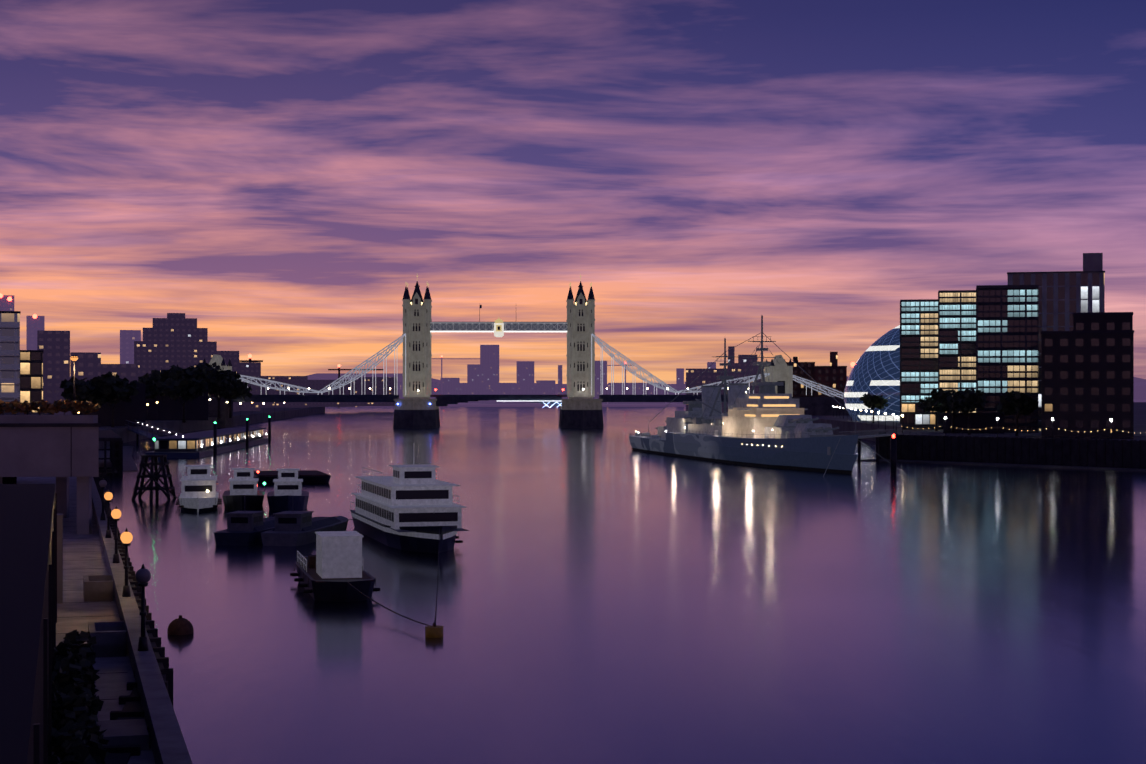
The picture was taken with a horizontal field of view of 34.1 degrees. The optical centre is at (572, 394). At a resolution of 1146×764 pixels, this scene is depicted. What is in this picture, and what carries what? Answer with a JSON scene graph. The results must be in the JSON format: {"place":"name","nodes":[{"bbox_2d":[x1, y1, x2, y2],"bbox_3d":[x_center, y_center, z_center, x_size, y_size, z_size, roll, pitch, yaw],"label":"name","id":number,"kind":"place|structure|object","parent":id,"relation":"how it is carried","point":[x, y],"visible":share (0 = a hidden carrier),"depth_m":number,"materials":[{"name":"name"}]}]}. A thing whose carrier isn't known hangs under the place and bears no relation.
{"place":"outdoors","nodes":[
{"label":"outdoors","id":0,"kind":"place"},
{"bbox_2d":[99,407,324,448],"bbox_3d":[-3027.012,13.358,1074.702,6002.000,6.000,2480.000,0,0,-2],"label":"embankment wall","id":1,"kind":"structure","parent":0,"point":[124,433],"depth_m":817.52,"materials":[{"name":"black stone"}]},
{"bbox_2d":[0,355,100,763],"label":"building","id":2,"kind":"structure","parent":1,"relation":"on","point":[62,449],"depth_m":58.95,"materials":[{"name":"grey concrete"}]},
{"bbox_2d":[0,399,100,414],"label":"terrace shrubs","id":3,"kind":"object","parent":2,"relation":"on","point":[15,406],"visible":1,"depth_m":138.23,"materials":[{"name":"green plant"}]},
{"bbox_2d":[17,477,192,763],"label":"walkway","id":4,"kind":"structure","parent":1,"relation":"on","point":[93,553],"depth_m":79.25,"materials":[{"name":"stone"}]},
{"bbox_2d":[48,629,108,763],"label":"promenade hedge shrubs","id":5,"kind":"object","parent":4,"relation":"on","point":[77,736],"visible":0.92,"depth_m":53.44,"materials":[{"name":"green plant"}]},
{"bbox_2d":[83,575,148,749],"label":"benches","id":6,"kind":"object","parent":4,"relation":"on","point":[110,638],"visible":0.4,"depth_m":73.76,"materials":[{"name":"wood"}]},
{"bbox_2d":[99,478,150,650],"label":"street lamps","id":7,"kind":"object","parent":4,"relation":"on","point":[143,575],"visible":1,"depth_m":84.59,"materials":[{"name":"grey metal"}]},
{"bbox_2d":[60,362,252,426],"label":"bank trees","id":8,"kind":"object","parent":1,"relation":"on","point":[189,383],"visible":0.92,"depth_m":693.74,"materials":[{"name":"green plant"}]},
{"bbox_2d":[78,399,284,421],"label":"street lamps","id":9,"kind":"object","parent":1,"relation":"on","point":[147,404],"visible":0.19,"depth_m":864.05,"materials":[{"name":"grey metal"}]},
{"bbox_2d":[0,293,396,425],"bbox_3d":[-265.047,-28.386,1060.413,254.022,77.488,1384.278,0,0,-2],"label":"distant buildings","id":10,"kind":"structure","parent":1,"relation":"on","point":[39,368],"depth_m":756.25,"materials":[{"name":"concrete"}]},
{"bbox_2d":[239,354,633,407],"bbox_3d":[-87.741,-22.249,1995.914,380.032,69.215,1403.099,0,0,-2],"label":"construction cranes","id":11,"kind":"object","parent":1,"relation":"on","point":[250,360],"visible":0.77,"depth_m":1693.41,"materials":[{"name":"grey"}]},
{"bbox_2d":[397,345,685,403],"bbox_3d":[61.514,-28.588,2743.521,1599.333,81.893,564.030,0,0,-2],"label":"distant skyline","id":12,"kind":"structure","parent":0,"point":[483,377],"depth_m":2595.98},
{"bbox_2d":[0,0,1145,383],"label":"sky","id":13,"kind":"structure","parent":0,"point":[276,176],"materials":[{"name":"purple"}]},
{"bbox_2d":[99,407,1145,763],"bbox_3d":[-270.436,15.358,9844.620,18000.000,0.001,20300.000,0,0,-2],"label":"river water","id":14,"kind":"structure","parent":0,"point":[607,595],"depth_m":132.43,"materials":[{"name":"purple liquid"}]},
{"bbox_2d":[99,430,122,475],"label":"building","id":15,"kind":"structure","parent":14,"relation":"in","point":[116,448],"depth_m":353.08,"materials":[{"name":"black"}]},
{"bbox_2d":[132,438,175,499],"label":"timber dolphin","id":16,"kind":"object","parent":14,"relation":"in","point":[152,475],"visible":0.83,"depth_m":273.15,"materials":[{"name":"black wood"}]},
{"bbox_2d":[125,416,270,457],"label":"tower pier pontoon","id":17,"kind":"object","parent":14,"relation":"on","point":[215,441],"visible":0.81,"depth_m":488.73,"materials":[{"name":"black paint"}]},
{"bbox_2d":[179,465,218,512],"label":"motor boat","id":18,"kind":"object","parent":14,"relation":"on","point":[199,494],"visible":0.9,"depth_m":248.23,"materials":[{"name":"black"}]},
{"bbox_2d":[222,460,263,510],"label":"tug boat","id":19,"kind":"object","parent":14,"relation":"on","point":[241,493],"visible":0.96,"depth_m":253.10,"materials":[{"name":"white"}]},
{"bbox_2d":[214,507,274,545],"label":"moored launch","id":20,"kind":"object","parent":14,"relation":"on","point":[245,528],"visible":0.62,"depth_m":192.86,"materials":[{"name":"black"}]},
{"bbox_2d":[253,471,277,483],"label":"flat barge","id":21,"kind":"object","parent":14,"relation":"on","point":[267,477],"visible":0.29,"depth_m":322.23,"materials":[{"name":"metal"}]},
{"bbox_2d":[267,469,308,510],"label":"tug boat","id":22,"kind":"object","parent":14,"relation":"on","point":[287,494],"visible":0.9,"depth_m":251.26,"materials":[{"name":"black"}]},
{"bbox_2d":[261,511,347,545],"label":"moored launch","id":23,"kind":"object","parent":14,"relation":"on","point":[295,528],"visible":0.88,"depth_m":192.41,"materials":[{"name":"black"}]},
{"bbox_2d":[167,615,442,637],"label":"mooring buoys","id":24,"kind":"object","parent":14,"relation":"on","point":[180,625],"visible":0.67,"depth_m":119.53,"materials":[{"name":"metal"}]},
{"bbox_2d":[158,483,462,625],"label":"mooring ropes","id":25,"kind":"object","parent":14,"relation":"on","point":[301,579],"visible":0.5,"depth_m":148.39,"materials":[{"name":"black fabric"}]},
{"bbox_2d":[298,470,330,483],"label":"flat barge","id":26,"kind":"object","parent":14,"relation":"on","point":[312,476],"visible":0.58,"depth_m":323.72,"materials":[{"name":"metal"}]},
{"bbox_2d":[296,531,375,601],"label":"work barge","id":27,"kind":"object","parent":14,"relation":"on","point":[338,557],"visible":0.88,"depth_m":140.61,"materials":[{"name":"metal"}]},
{"bbox_2d":[349,456,468,552],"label":"passenger ferry","id":28,"kind":"object","parent":14,"relation":"on","point":[413,507],"visible":1,"depth_m":188.56,"materials":[{"name":"white metal"}]},
{"bbox_2d":[203,275,849,428],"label":"suspension bridge","id":29,"kind":"structure","parent":14,"relation":"in","point":[416,407],"depth_m":871.03,"materials":[{"name":"stone"}]},
{"bbox_2d":[267,388,748,394],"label":"navigation lights","id":30,"kind":"object","parent":29,"relation":"on","point":[390,388],"visible":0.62,"depth_m":867.17,"materials":[{"name":"grey metal"}]},
{"bbox_2d":[93,432,1145,763],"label":"quay walls","id":31,"kind":"structure","parent":14,"relation":"in","point":[1059,454],"depth_m":396.83,"materials":[{"name":"grey stone"}]},
{"bbox_2d":[629,316,857,473],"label":"warship","id":32,"kind":"object","parent":14,"relation":"on","point":[752,428],"visible":0.96,"depth_m":409.80,"materials":[{"name":"grey metal"}]},
{"bbox_2d":[635,332,905,476],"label":"hms belfast rigging fittings","id":33,"kind":"object","parent":32,"relation":"attached to","point":[800,434],"visible":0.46,"depth_m":423.90,"materials":[{"name":"grey metal"}]},
{"bbox_2d":[842,429,896,475],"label":"jetty","id":34,"kind":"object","parent":14,"relation":"in","point":[893,455],"depth_m":399.86,"materials":[{"name":"grey metal"}]},
{"bbox_2d":[307,373,1145,406],"bbox_3d":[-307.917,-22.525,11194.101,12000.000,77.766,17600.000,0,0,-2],"label":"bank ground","id":35,"kind":"structure","parent":0,"point":[1139,389],"depth_m":4948.65,"materials":[{"name":"grey"}]},
{"bbox_2d":[723,402,1145,440],"bbox_3d":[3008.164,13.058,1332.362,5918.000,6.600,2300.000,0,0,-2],"label":"bank ground","id":36,"kind":"structure","parent":0,"point":[845,424],"depth_m":632.58,"materials":[{"name":"black concrete"}]},
{"bbox_2d":[686,346,854,412],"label":"distant buildings","id":37,"kind":"structure","parent":36,"relation":"on","point":[833,375],"depth_m":962.24,"materials":[{"name":"brick"}]},
{"bbox_2d":[843,325,899,420],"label":"city hall","id":38,"kind":"structure","parent":36,"relation":"on","point":[875,370],"depth_m":687.48,"materials":[{"name":"blue glass"}]},
{"bbox_2d":[860,388,1038,435],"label":"bank trees","id":39,"kind":"object","parent":36,"relation":"on","point":[966,401],"visible":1,"depth_m":455.33,"materials":[{"name":"green plant"}]},
{"bbox_2d":[833,406,1134,439],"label":"promenade lights","id":40,"kind":"object","parent":36,"relation":"on","point":[945,418],"visible":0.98,"depth_m":427.15,"materials":[{"name":"yellow metal"}]},
{"bbox_2d":[900,253,1133,438],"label":"bank offices","id":41,"kind":"structure","parent":36,"relation":"on","point":[1059,345],"depth_m":481.70,"materials":[{"name":"grey"}]}
]}

